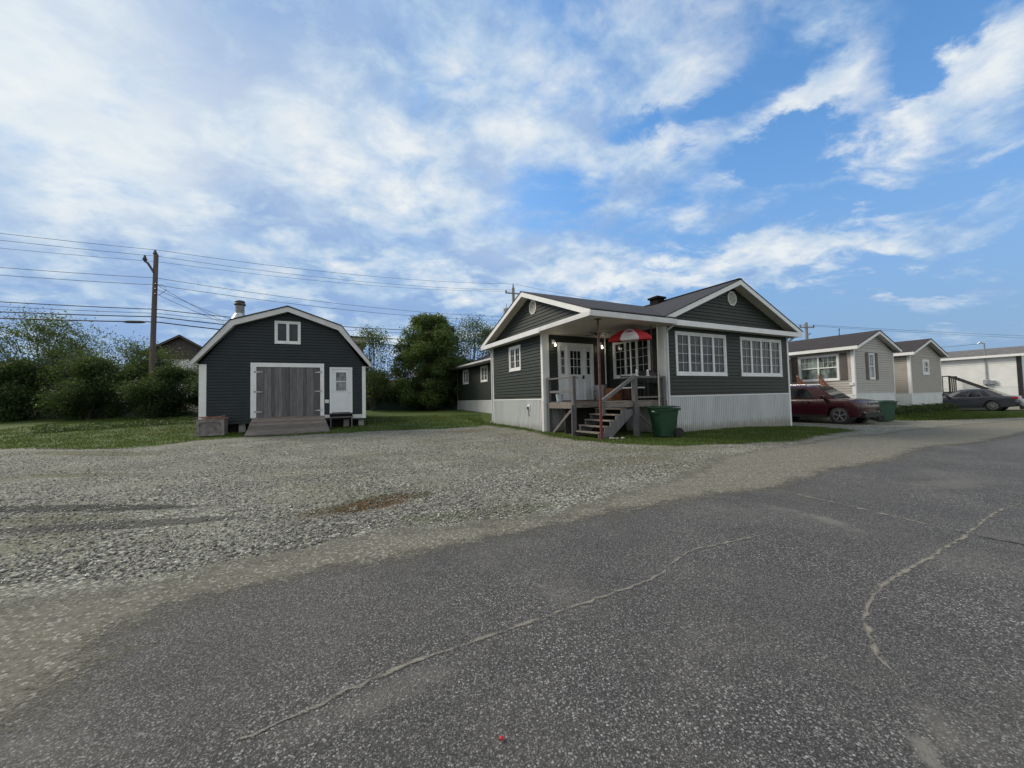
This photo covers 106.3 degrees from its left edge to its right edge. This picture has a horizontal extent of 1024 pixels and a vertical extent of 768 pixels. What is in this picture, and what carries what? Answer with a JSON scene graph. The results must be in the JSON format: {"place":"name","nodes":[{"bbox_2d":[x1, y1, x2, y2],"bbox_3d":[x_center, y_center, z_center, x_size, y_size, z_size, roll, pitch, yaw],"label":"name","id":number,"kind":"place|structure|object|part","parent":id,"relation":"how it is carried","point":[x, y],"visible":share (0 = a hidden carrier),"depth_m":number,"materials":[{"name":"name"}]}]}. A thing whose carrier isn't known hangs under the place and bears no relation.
{"place":"outdoors","nodes":[
{"label":"outdoors","id":0,"kind":"place"},
{"bbox_2d":[144,334,201,392],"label":"house","id":1,"kind":"structure","parent":0,"point":[185,345],"depth_m":40.19,"materials":[{"name":"grey"}]},
{"bbox_2d":[0,432,1023,767],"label":"road","id":2,"kind":"structure","parent":0,"point":[754,650],"depth_m":1.97,"materials":[{"name":"grey asphalt"}]},
{"bbox_2d":[236,534,763,739],"bbox_3d":[0.621,1.379,2.566,4.011,0.001,0.190,0,-3,-32],"label":"road crack","id":3,"kind":"object","parent":2,"relation":"on","point":[391,670],"visible":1,"depth_m":1.97,"materials":[{"name":"grey asphalt"}]},
{"bbox_2d":[774,489,944,528],"bbox_3d":[3.801,1.380,4.380,0.122,0.016,1.713,-1,-2,-15],"label":"road crack","id":4,"kind":"object","parent":2,"relation":"on","point":[862,508],"visible":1,"depth_m":4.21,"materials":[{"name":"grey asphalt"}]},
{"bbox_2d":[861,503,1020,675],"bbox_3d":[3.698,1.334,3.193,4.841,0.014,0.341,0,-3,-33],"label":"road crack","id":5,"kind":"object","parent":2,"relation":"on","point":[867,606],"visible":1,"depth_m":2.65,"materials":[{"name":"grey asphalt"}]},
{"bbox_2d":[942,528,1023,544],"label":"road crack","id":6,"kind":"object","parent":2,"relation":"on","point":[991,538],"visible":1,"depth_m":3.27,"materials":[{"name":"black asphalt"}]},
{"bbox_2d":[0,409,1023,690],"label":"gravel lot","id":7,"kind":"structure","parent":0,"point":[46,589],"depth_m":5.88,"materials":[{"name":"grey gravel"}]},
{"bbox_2d":[295,491,430,515],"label":"grass","id":8,"kind":"structure","parent":7,"relation":"on","point":[342,503],"depth_m":4.92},
{"bbox_2d":[466,418,853,445],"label":"grass","id":9,"kind":"structure","parent":7,"relation":"on","point":[779,433],"depth_m":12.01,"materials":[{"name":"green plant"}]},
{"bbox_2d":[646,405,683,436],"bbox_3d":[4.833,1.177,12.160,0.883,0.974,0.691,-1,-2,-10],"label":"wheeled bin","id":10,"kind":"object","parent":9,"relation":"on","point":[663,421],"visible":1,"depth_m":11.90,"materials":[{"name":"green plastic"}]},
{"bbox_2d":[790,384,881,424],"bbox_3d":[15.280,1.007,19.521,2.220,1.974,4.850,0,-2,-27],"label":"parked suv","id":11,"kind":"object","parent":7,"relation":"on","point":[836,406],"visible":0.68,"depth_m":18.25,"materials":[{"name":"red paint"}]},
{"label":"side window","id":12,"kind":"part","parent":11,"relation":"part of","materials":[{"name":"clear glass"}]},
{"bbox_2d":[870,400,898,420],"bbox_3d":[17.914,1.288,18.552,0.902,0.995,0.706,-2,-2,11],"label":"wheeled bin","id":13,"kind":"object","parent":7,"relation":"on","point":[887,409],"visible":0.64,"depth_m":18.27,"materials":[{"name":"green plastic"}]},
{"bbox_2d":[941,342,1023,408],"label":"mobile home","id":14,"kind":"object","parent":7,"relation":"on","point":[1000,369],"visible":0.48,"depth_m":28.08,"materials":[{"name":"white"}]},
{"bbox_2d":[942,389,1023,410],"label":"parked sedan","id":15,"kind":"object","parent":7,"relation":"on","point":[991,400],"visible":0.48,"depth_m":25.79,"materials":[{"name":"metal"}]},
{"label":"side window","id":16,"kind":"part","parent":15,"relation":"part of","materials":[{"name":"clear glass"}]},
{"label":"side window","id":17,"kind":"part","parent":15,"relation":"part of","materials":[{"name":"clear glass"}]},
{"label":"side window","id":18,"kind":"part","parent":15,"relation":"part of","materials":[{"name":"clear glass"}]},
{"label":"rear window","id":19,"kind":"part","parent":15,"relation":"part of","materials":[{"name":"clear glass"}]},
{"bbox_2d":[0,419,1023,736],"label":"sandy verge","id":20,"kind":"structure","parent":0,"point":[44,643],"depth_m":3.24,"materials":[{"name":"grey gravel"}]},
{"bbox_2d":[0,380,1023,449],"bbox_3d":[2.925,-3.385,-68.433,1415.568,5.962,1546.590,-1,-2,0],"label":"lawn","id":21,"kind":"structure","parent":0,"point":[30,422],"depth_m":17.37,"materials":[{"name":"green plant"}]},
{"bbox_2d":[0,353,58,422],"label":"alder shrub","id":22,"kind":"object","parent":21,"relation":"on","point":[15,401],"visible":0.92,"depth_m":23.70,"materials":[{"name":"green plant"}]},
{"bbox_2d":[11,342,93,413],"bbox_3d":[-30.223,-0.450,25.928,4.310,5.225,4.986,-2,-2,20],"label":"sapling","id":23,"kind":"object","parent":21,"relation":"on","point":[63,354],"visible":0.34,"depth_m":25.42,"materials":[{"name":"green plant"}]},
{"bbox_2d":[0,304,126,393],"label":"deciduous tree","id":24,"kind":"object","parent":21,"relation":"on","point":[48,333],"visible":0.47,"depth_m":27.29,"materials":[{"name":"green plant"}]},
{"bbox_2d":[25,348,116,417],"bbox_3d":[-27.486,-0.153,24.421,3.879,4.702,4.488,-3,-3,40],"label":"sapling","id":25,"kind":"object","parent":21,"relation":"on","point":[57,376],"visible":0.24,"depth_m":23.75,"materials":[{"name":"green plant"}]},
{"bbox_2d":[29,361,120,419],"bbox_3d":[-28.413,0.453,25.777,4.200,3.929,4.663,-1,-2,0],"label":"alder shrub","id":26,"kind":"object","parent":21,"relation":"on","point":[52,381],"visible":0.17,"depth_m":24.29,"materials":[{"name":"green plant"}]},
{"bbox_2d":[26,353,132,419],"bbox_3d":[-26.105,0.254,23.455,4.412,4.393,4.581,-3,-3,33],"label":"alder shrub","id":27,"kind":"object","parent":21,"relation":"on","point":[80,393],"visible":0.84,"depth_m":23.35,"materials":[{"name":"green plant"}]},
{"bbox_2d":[27,416,197,433],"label":"weeds","id":28,"kind":"object","parent":21,"relation":"on","point":[116,425],"visible":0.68,"depth_m":18.34,"materials":[{"name":"green plant"}]},
{"bbox_2d":[88,330,183,412],"bbox_3d":[-25.615,-0.773,26.193,6.233,5.534,5.387,-1,-2,0],"label":"sapling","id":29,"kind":"object","parent":21,"relation":"on","point":[131,349],"visible":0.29,"depth_m":25.92,"materials":[{"name":"green plant"}]},
{"bbox_2d":[90,357,187,415],"bbox_3d":[-23.713,0.256,24.673,4.099,4.312,4.843,-2,-2,15],"label":"alder shrub","id":30,"kind":"object","parent":21,"relation":"on","point":[132,374],"visible":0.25,"depth_m":23.93,"materials":[{"name":"green plant"}]},
{"bbox_2d":[109,363,198,418],"bbox_3d":[-21.732,0.513,23.589,3.877,3.674,4.305,-1,-2,-4],"label":"alder shrub","id":31,"kind":"object","parent":21,"relation":"on","point":[149,390],"visible":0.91,"depth_m":23.19,"materials":[{"name":"green plant"}]},
{"bbox_2d":[142,250,165,411],"bbox_3d":[-22.314,-3.342,24.088,1.694,10.353,0.467,-1,-2,0],"label":"utility pole","id":32,"kind":"object","parent":21,"relation":"on","point":[152,354],"visible":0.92,"depth_m":24.11,"materials":[{"name":"brown wood"}]},
{"bbox_2d":[0,306,139,312],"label":"power line","id":33,"kind":"object","parent":32,"relation":"attached to","point":[76,310],"visible":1,"depth_m":22.29,"materials":[{"name":"black metal"}]},
{"bbox_2d":[3,248,143,260],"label":"power line","id":34,"kind":"object","parent":32,"relation":"attached to","point":[70,254],"visible":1,"depth_m":22.33,"materials":[{"name":"black metal"}]},
{"bbox_2d":[0,301,150,309],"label":"power line","id":35,"kind":"object","parent":32,"relation":"attached to","point":[72,305],"visible":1,"depth_m":22.15,"materials":[{"name":"black rubber"}]},
{"bbox_2d":[0,311,151,316],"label":"power line","id":36,"kind":"object","parent":32,"relation":"attached to","point":[73,314],"visible":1,"depth_m":22.17,"materials":[{"name":"black rubber"}]},
{"bbox_2d":[0,267,151,277],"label":"power line","id":37,"kind":"object","parent":32,"relation":"attached to","point":[80,273],"visible":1,"depth_m":22.22,"materials":[{"name":"black metal"}]},
{"bbox_2d":[1,240,150,255],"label":"power line","id":38,"kind":"object","parent":32,"relation":"attached to","point":[75,248],"visible":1,"depth_m":22.36,"materials":[{"name":"black metal"}]},
{"bbox_2d":[3,275,150,284],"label":"power line","id":39,"kind":"object","parent":32,"relation":"attached to","point":[76,280],"visible":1,"depth_m":22.34,"materials":[{"name":"black metal"}]},
{"bbox_2d":[0,233,153,249],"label":"power line","id":40,"kind":"object","parent":32,"relation":"attached to","point":[74,241],"visible":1,"depth_m":22.32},
{"bbox_2d":[0,318,155,321],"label":"power line","id":41,"kind":"object","parent":32,"relation":"attached to","point":[66,320],"visible":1,"depth_m":21.94,"materials":[{"name":"black rubber"}]},
{"bbox_2d":[123,320,145,322],"bbox_3d":[-23.232,-3.822,23.641,1.020,0.195,0.170,0,-3,-35],"label":"cable splice","id":42,"kind":"object","parent":41,"relation":"hanging from","point":[129,321],"visible":1,"depth_m":23.56,"materials":[{"name":"black plastic"}]},
{"bbox_2d":[157,289,227,318],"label":"power line","id":43,"kind":"object","parent":32,"relation":"attached to","point":[191,304],"visible":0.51,"depth_m":24.23,"materials":[{"name":"black metal"}]},
{"bbox_2d":[156,321,399,345],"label":"power line","id":44,"kind":"object","parent":32,"relation":"attached to","point":[203,327],"visible":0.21,"depth_m":25.12,"materials":[{"name":"black rubber"}]},
{"bbox_2d":[162,262,462,290],"bbox_3d":[-11.198,-8.754,32.371,27.774,2.119,0.018,0,-3,-35],"label":"power line","id":45,"kind":"object","parent":32,"relation":"attached to","point":[304,279],"visible":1,"depth_m":28.48,"materials":[{"name":"black metal"}]},
{"bbox_2d":[156,316,470,341],"bbox_3d":[-11.094,-4.172,32.192,27.776,0.734,0.058,0,-3,-35],"label":"power line","id":46,"kind":"object","parent":32,"relation":"attached to","point":[223,324],"visible":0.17,"depth_m":25.37,"materials":[{"name":"black metal"}]},
{"bbox_2d":[156,313,472,334],"bbox_3d":[-11.109,-4.782,32.217,27.774,1.077,0.025,0,-3,-35],"label":"power line","id":47,"kind":"object","parent":32,"relation":"attached to","point":[227,320],"visible":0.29,"depth_m":25.66,"materials":[{"name":"black rubber"}]},
{"bbox_2d":[156,309,477,331],"bbox_3d":[-11.114,-5.064,32.227,27.776,1.137,0.047,0,-3,-35],"label":"power line","id":48,"kind":"object","parent":32,"relation":"attached to","point":[231,317],"visible":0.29,"depth_m":25.94,"materials":[{"name":"black rubber"}]},
{"bbox_2d":[158,256,492,289],"bbox_3d":[-11.204,-9.003,32.381,27.774,1.923,0.022,0,-3,-35],"label":"power line","id":49,"kind":"object","parent":32,"relation":"attached to","point":[322,277],"visible":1,"depth_m":29.77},
{"bbox_2d":[160,250,497,283],"bbox_3d":[-11.215,-9.528,32.401,27.774,2.173,0.022,0,-3,-35],"label":"power line","id":50,"kind":"object","parent":32,"relation":"attached to","point":[315,270],"visible":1,"depth_m":29.37,"materials":[{"name":"black metal"}]},
{"bbox_2d":[158,278,501,316],"bbox_3d":[-11.153,-6.731,32.292,27.774,0.777,0.025,0,-3,-35],"label":"power line","id":51,"kind":"object","parent":32,"relation":"attached to","point":[313,300],"visible":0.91,"depth_m":29.33,"materials":[{"name":"black metal"}]},
{"bbox_2d":[119,343,195,390],"bbox_3d":[-23.541,-0.441,26.068,3.986,4.833,4.612,-1,-2,-9],"label":"sapling","id":52,"kind":"object","parent":21,"relation":"on","point":[160,354],"visible":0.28,"depth_m":25.80,"materials":[{"name":"green plant"}]},
{"bbox_2d":[166,364,198,410],"bbox_3d":[-19.722,0.064,24.990,4.301,4.266,4.142,0,-2,-23],"label":"alder shrub","id":53,"kind":"object","parent":21,"relation":"on","point":[181,392],"visible":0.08,"depth_m":24.02,"materials":[{"name":"green plant"}]},
{"bbox_2d":[177,352,198,393],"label":"sapling","id":54,"kind":"object","parent":21,"relation":"on","point":[195,367],"visible":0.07,"depth_m":24.90,"materials":[{"name":"green plant"}]},
{"bbox_2d":[180,376,198,396],"bbox_3d":[-17.828,0.530,23.853,4.349,3.643,3.680,1,-3,-42],"label":"alder shrub","id":55,"kind":"object","parent":21,"relation":"on","point":[196,387],"visible":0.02,"depth_m":22.96,"materials":[{"name":"green plant"}]},
{"bbox_2d":[196,415,228,435],"bbox_3d":[-11.981,1.660,15.354,1.038,0.774,0.667,0,-2,-24],"label":"planter box","id":56,"kind":"object","parent":21,"relation":"on","point":[212,426],"visible":1,"depth_m":15.12,"materials":[{"name":"grey wood"}]},
{"bbox_2d":[0,414,483,449],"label":"grass","id":57,"kind":"structure","parent":21,"relation":"on","point":[77,436],"depth_m":16.69,"materials":[{"name":"green plant"}]},
{"bbox_2d":[189,300,371,436],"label":"garden shed","id":58,"kind":"structure","parent":21,"relation":"on","point":[287,369],"depth_m":16.97,"materials":[{"name":"grey wood"}]},
{"bbox_2d":[254,367,288,417],"bbox_3d":[-10.543,0.355,16.860,1.317,2.195,0.065,0,-2,-24],"label":"shed door","id":59,"kind":"structure","parent":58,"relation":"in","point":[272,382],"depth_m":16.87,"materials":[{"name":"grey wood"}]},
{"bbox_2d":[274,321,300,343],"bbox_3d":[-10.043,-2.297,17.208,1.030,1.022,0.090,0,-2,-24],"label":"window","id":60,"kind":"structure","parent":58,"relation":"in","point":[286,332],"depth_m":17.20,"materials":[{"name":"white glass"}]},
{"bbox_2d":[289,367,321,416],"bbox_3d":[-9.327,0.348,17.401,1.317,2.195,0.065,0,-2,-24],"label":"shed door","id":61,"kind":"structure","parent":58,"relation":"in","point":[301,402],"depth_m":17.36,"materials":[{"name":"grey wood"}]},
{"bbox_2d":[332,369,349,411],"bbox_3d":[-7.997,0.308,17.978,0.790,2.020,0.095,0,-2,-24],"label":"side door","id":62,"kind":"structure","parent":58,"relation":"in","point":[340,377],"depth_m":17.99,"materials":[{"name":"white paint"}]},
{"bbox_2d":[352,337,365,351],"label":"house","id":63,"kind":"structure","parent":21,"relation":"on","point":[360,341],"depth_m":40.17,"materials":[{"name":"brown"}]},
{"bbox_2d":[351,323,399,410],"bbox_3d":[-10.973,-1.305,30.300,5.395,7.016,4.760,-1,-2,0],"label":"deciduous tree","id":64,"kind":"object","parent":21,"relation":"on","point":[371,336],"visible":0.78,"depth_m":29.93,"materials":[{"name":"green plant"}]},
{"bbox_2d":[366,369,393,406],"bbox_3d":[-11.728,0.547,32.041,3.848,3.960,4.546,-3,-3,33],"label":"alder shrub","id":65,"kind":"object","parent":21,"relation":"on","point":[381,396],"visible":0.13,"depth_m":31.77,"materials":[{"name":"green plant"}]},
{"bbox_2d":[384,386,400,400],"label":"alder shrub","id":66,"kind":"object","parent":21,"relation":"on","point":[392,397],"visible":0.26,"depth_m":31.46,"materials":[{"name":"green plant"}]},
{"bbox_2d":[366,400,457,409],"bbox_3d":[-8.553,1.814,31.591,9.220,0.870,0.140,-1,-2,-3],"label":"garden fence","id":67,"kind":"object","parent":21,"relation":"on","point":[389,405],"visible":0.22,"depth_m":31.49,"materials":[{"name":"brown wood"}]},
{"bbox_2d":[411,372,427,409],"bbox_3d":[-7.395,0.537,32.088,3.634,3.775,4.036,0,-2,-21],"label":"alder shrub","id":68,"kind":"object","parent":21,"relation":"on","point":[419,389],"visible":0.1,"depth_m":31.13,"materials":[{"name":"green plant"}]},
{"bbox_2d":[387,312,471,409],"bbox_3d":[-6.452,-1.809,31.301,7.225,8.040,7.472,-1,-2,0],"label":"deciduous tree","id":69,"kind":"object","parent":21,"relation":"on","point":[429,345],"visible":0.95,"depth_m":29.61,"materials":[{"name":"green plant"}]},
{"bbox_2d":[451,312,491,383],"bbox_3d":[-3.301,-2.046,32.946,6.014,8.364,5.824,-1,-2,0],"label":"deciduous tree","id":70,"kind":"object","parent":21,"relation":"on","point":[469,331],"visible":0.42,"depth_m":32.68,"materials":[{"name":"green plant"}]},
{"bbox_2d":[467,317,495,356],"bbox_3d":[-1.550,-1.913,33.976,4.944,8.066,5.357,0,-3,-30],"label":"deciduous tree","id":71,"kind":"object","parent":21,"relation":"on","point":[488,329],"visible":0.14,"depth_m":33.74,"materials":[{"name":"green plant"}]},
{"bbox_2d":[503,284,518,313],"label":"utility pole","id":72,"kind":"object","parent":21,"relation":"on","point":[513,293],"visible":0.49,"depth_m":40.23,"materials":[{"name":"grey wood"}]},
{"bbox_2d":[158,285,476,319],"bbox_3d":[-11.144,-6.315,32.276,27.774,0.808,0.025,0,-3,-35],"label":"power line","id":73,"kind":"object","parent":72,"relation":"attached to","point":[297,304],"visible":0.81,"depth_m":28.51,"materials":[{"name":"black metal"}]},
{"bbox_2d":[594,318,602,438],"bbox_3d":[2.681,-0.103,11.726,0.180,3.800,0.180,0,-2,-27],"label":"support pole","id":74,"kind":"object","parent":21,"relation":"on","point":[599,381],"visible":0.86,"depth_m":11.70,"materials":[{"name":"red metal"}]},
{"bbox_2d":[450,278,802,431],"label":"house","id":75,"kind":"structure","parent":21,"relation":"on","point":[723,356],"depth_m":14.93,"materials":[{"name":"black wood"}]},
{"bbox_2d":[463,369,468,384],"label":"window","id":76,"kind":"structure","parent":75,"relation":"in","point":[465,372],"depth_m":28.88,"materials":[{"name":"white glass"}]},
{"bbox_2d":[480,365,487,381],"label":"window","id":77,"kind":"structure","parent":75,"relation":"in","point":[483,369],"depth_m":25.71,"materials":[{"name":"white glass"}]},
{"bbox_2d":[509,345,520,371],"bbox_3d":[0.131,-1.078,16.329,0.090,1.062,1.060,0,-2,-27],"label":"window","id":78,"kind":"structure","parent":75,"relation":"in","point":[514,352],"depth_m":16.30,"materials":[{"name":"clear glass"}]},
{"bbox_2d":[568,346,584,399],"bbox_3d":[2.528,-0.418,15.001,0.780,2.110,0.124,0,-2,-27],"label":"door","id":79,"kind":"structure","parent":75,"relation":"in","point":[575,354],"depth_m":15.06,"materials":[{"name":"white paint"}]},
{"bbox_2d":[584,332,609,335],"bbox_3d":[3.028,-1.825,13.593,0.792,0.230,0.792,-1,-2,-2],"label":"ceiling fan","id":80,"kind":"object","parent":75,"relation":"hanging from","point":[595,333],"visible":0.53,"depth_m":13.52,"materials":[{"name":"black metal"}]},
{"bbox_2d":[546,375,666,438],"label":"wooden deck","id":81,"kind":"structure","parent":75,"relation":"attached to","point":[580,418],"depth_m":12.88,"materials":[{"name":"grey wood"}]},
{"bbox_2d":[556,393,562,401],"bbox_3d":[1.706,0.457,13.809,0.280,0.345,0.280,0,-2,-27],"label":"pail","id":82,"kind":"object","parent":81,"relation":"on","point":[559,398],"visible":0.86,"depth_m":13.71,"materials":[{"name":"white plastic"}]},
{"bbox_2d":[594,384,607,399],"bbox_3d":[3.400,0.321,14.691,0.504,0.610,0.504,-2,-2,18],"label":"trash can","id":83,"kind":"object","parent":81,"relation":"on","point":[596,387],"visible":0.64,"depth_m":14.52,"materials":[{"name":"plastic"}]},
{"bbox_2d":[604,388,620,399],"bbox_3d":[3.804,0.380,14.390,0.500,0.450,0.420,0,-2,-27],"label":"storage box","id":84,"kind":"object","parent":81,"relation":"on","point":[616,396],"visible":0.62,"depth_m":14.23,"materials":[{"name":"brown wood"}]},
{"bbox_2d":[608,328,651,390],"bbox_3d":[4.032,-0.684,13.034,1.386,2.420,1.386,-5,3,-27],"label":"umbrella","id":85,"kind":"object","parent":81,"relation":"on","point":[629,335],"visible":0.97,"depth_m":12.60,"materials":[{"name":"red fabric"}]},
{"bbox_2d":[622,388,639,398],"bbox_3d":[4.427,0.361,14.262,0.510,0.410,0.420,0,-2,-27],"label":"cabinet","id":86,"kind":"object","parent":81,"relation":"on","point":[626,393],"visible":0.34,"depth_m":14.14,"materials":[{"name":"brown wood"}]},
{"bbox_2d":[620,376,644,399],"bbox_3d":[4.182,0.116,13.331,0.610,0.880,0.570,0,-2,-27],"label":"patio chair","id":87,"kind":"object","parent":81,"relation":"on","point":[623,379],"visible":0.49,"depth_m":13.40,"materials":[{"name":"black metal"}]},
{"bbox_2d":[638,370,657,399],"bbox_3d":[4.785,0.037,13.450,0.540,1.020,0.460,0,-2,-27],"label":"barbecue","id":88,"kind":"object","parent":81,"relation":"on","point":[648,381],"visible":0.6,"depth_m":13.31,"materials":[{"name":"black metal"}]},
{"bbox_2d":[612,340,650,378],"bbox_3d":[4.544,-0.986,14.662,0.090,1.492,1.940,0,-2,-27],"label":"window","id":89,"kind":"structure","parent":75,"relation":"in","point":[640,350],"depth_m":14.72,"materials":[{"name":"white glass"}]},
{"bbox_2d":[650,325,652,374],"bbox_3d":[4.725,-1.151,12.994,0.030,1.700,0.030,-3,-3,40],"label":"pipe","id":90,"kind":"object","parent":75,"relation":"hanging from","point":[651,350],"visible":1,"depth_m":12.98,"materials":[{"name":"brown metal"}]},
{"bbox_2d":[656,326,659,405],"bbox_3d":[4.894,-0.449,12.863,0.042,3.041,0.105,-3,-3,36],"label":"pipe","id":91,"kind":"object","parent":75,"relation":"attached to","point":[657,365],"visible":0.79,"depth_m":12.87,"materials":[{"name":"white metal"}]},
{"bbox_2d":[674,331,727,375],"bbox_3d":[6.976,-1.082,14.115,2.830,1.572,0.090,0,-2,-27],"label":"window","id":92,"kind":"structure","parent":75,"relation":"in","point":[697,354],"depth_m":14.09,"materials":[{"name":"white glass"}]},
{"bbox_2d":[739,337,782,376],"bbox_3d":[10.285,-1.090,15.827,2.860,1.572,0.090,0,-2,-27],"label":"window","id":93,"kind":"structure","parent":75,"relation":"in","point":[760,357],"depth_m":15.81,"materials":[{"name":"white glass"}]},
{"bbox_2d":[799,322,814,339],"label":"utility pole","id":94,"kind":"object","parent":21,"relation":"on","point":[805,327],"visible":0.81,"depth_m":45.62,"materials":[{"name":"grey wood"}]},
{"bbox_2d":[802,325,1012,337],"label":"power line","id":95,"kind":"object","parent":94,"relation":"attached to","point":[901,331],"visible":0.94,"depth_m":49.74,"materials":[{"name":"black rubber"}]},
{"bbox_2d":[820,325,1016,335],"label":"power line","id":96,"kind":"object","parent":94,"relation":"attached to","point":[913,330],"visible":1,"depth_m":49.36,"materials":[{"name":"black rubber"}]},
{"bbox_2d":[797,374,828,385],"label":"wooden steps","id":97,"kind":"structure","parent":21,"relation":"on","point":[821,380],"depth_m":20.14,"materials":[{"name":"red wood"}]},
{"bbox_2d":[788,328,901,399],"bbox_3d":[15.752,-0.381,27.909,6.850,5.218,16.540,0,-2,-27],"label":"mobile home","id":98,"kind":"object","parent":21,"relation":"on","point":[857,365],"visible":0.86,"depth_m":21.24,"materials":[{"name":"beige"}]},
{"bbox_2d":[798,354,839,381],"bbox_3d":[17.157,-0.865,21.511,0.090,1.432,1.950,0,-2,-27],"label":"window","id":99,"kind":"structure","parent":98,"relation":"in","point":[827,366],"depth_m":21.48,"materials":[{"name":"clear glass"}]},
{"bbox_2d":[868,353,875,379],"bbox_3d":[19.681,-0.966,21.015,0.700,1.442,0.090,0,-2,-27],"label":"window","id":100,"kind":"structure","parent":98,"relation":"in","point":[871,358],"depth_m":21.07,"materials":[{"name":"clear glass"}]},
{"bbox_2d":[893,338,948,406],"bbox_3d":[22.869,-0.274,30.964,5.600,4.520,15.540,0,-2,-27],"label":"mobile home","id":101,"kind":"object","parent":21,"relation":"on","point":[917,372],"visible":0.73,"depth_m":23.89,"materials":[{"name":"beige"}]},
{"bbox_2d":[921,359,929,374],"bbox_3d":[26.209,-1.059,24.340,1.070,0.972,0.090,0,-2,-27],"label":"window","id":102,"kind":"structure","parent":101,"relation":"in","point":[925,363],"depth_m":24.38,"materials":[{"name":"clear glass"}]},
{"bbox_2d":[895,402,962,414],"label":"weeds","id":103,"kind":"object","parent":21,"relation":"on","point":[911,408],"visible":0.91,"depth_m":22.60,"materials":[{"name":"green plant"}]},
{"bbox_2d":[894,409,1023,420],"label":"grass","id":104,"kind":"structure","parent":21,"relation":"on","point":[947,414],"depth_m":20.63,"materials":[{"name":"green plant"}]},
{"bbox_2d":[0,0,1023,378],"label":"sky","id":105,"kind":"structure","parent":0,"point":[854,163],"materials":[{"name":"blue"}]},
{"bbox_2d":[942,376,989,395],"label":"black deck","id":106,"kind":"structure","parent":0,"point":[952,383],"depth_m":28.67,"materials":[{"name":"wood"}]}
]}

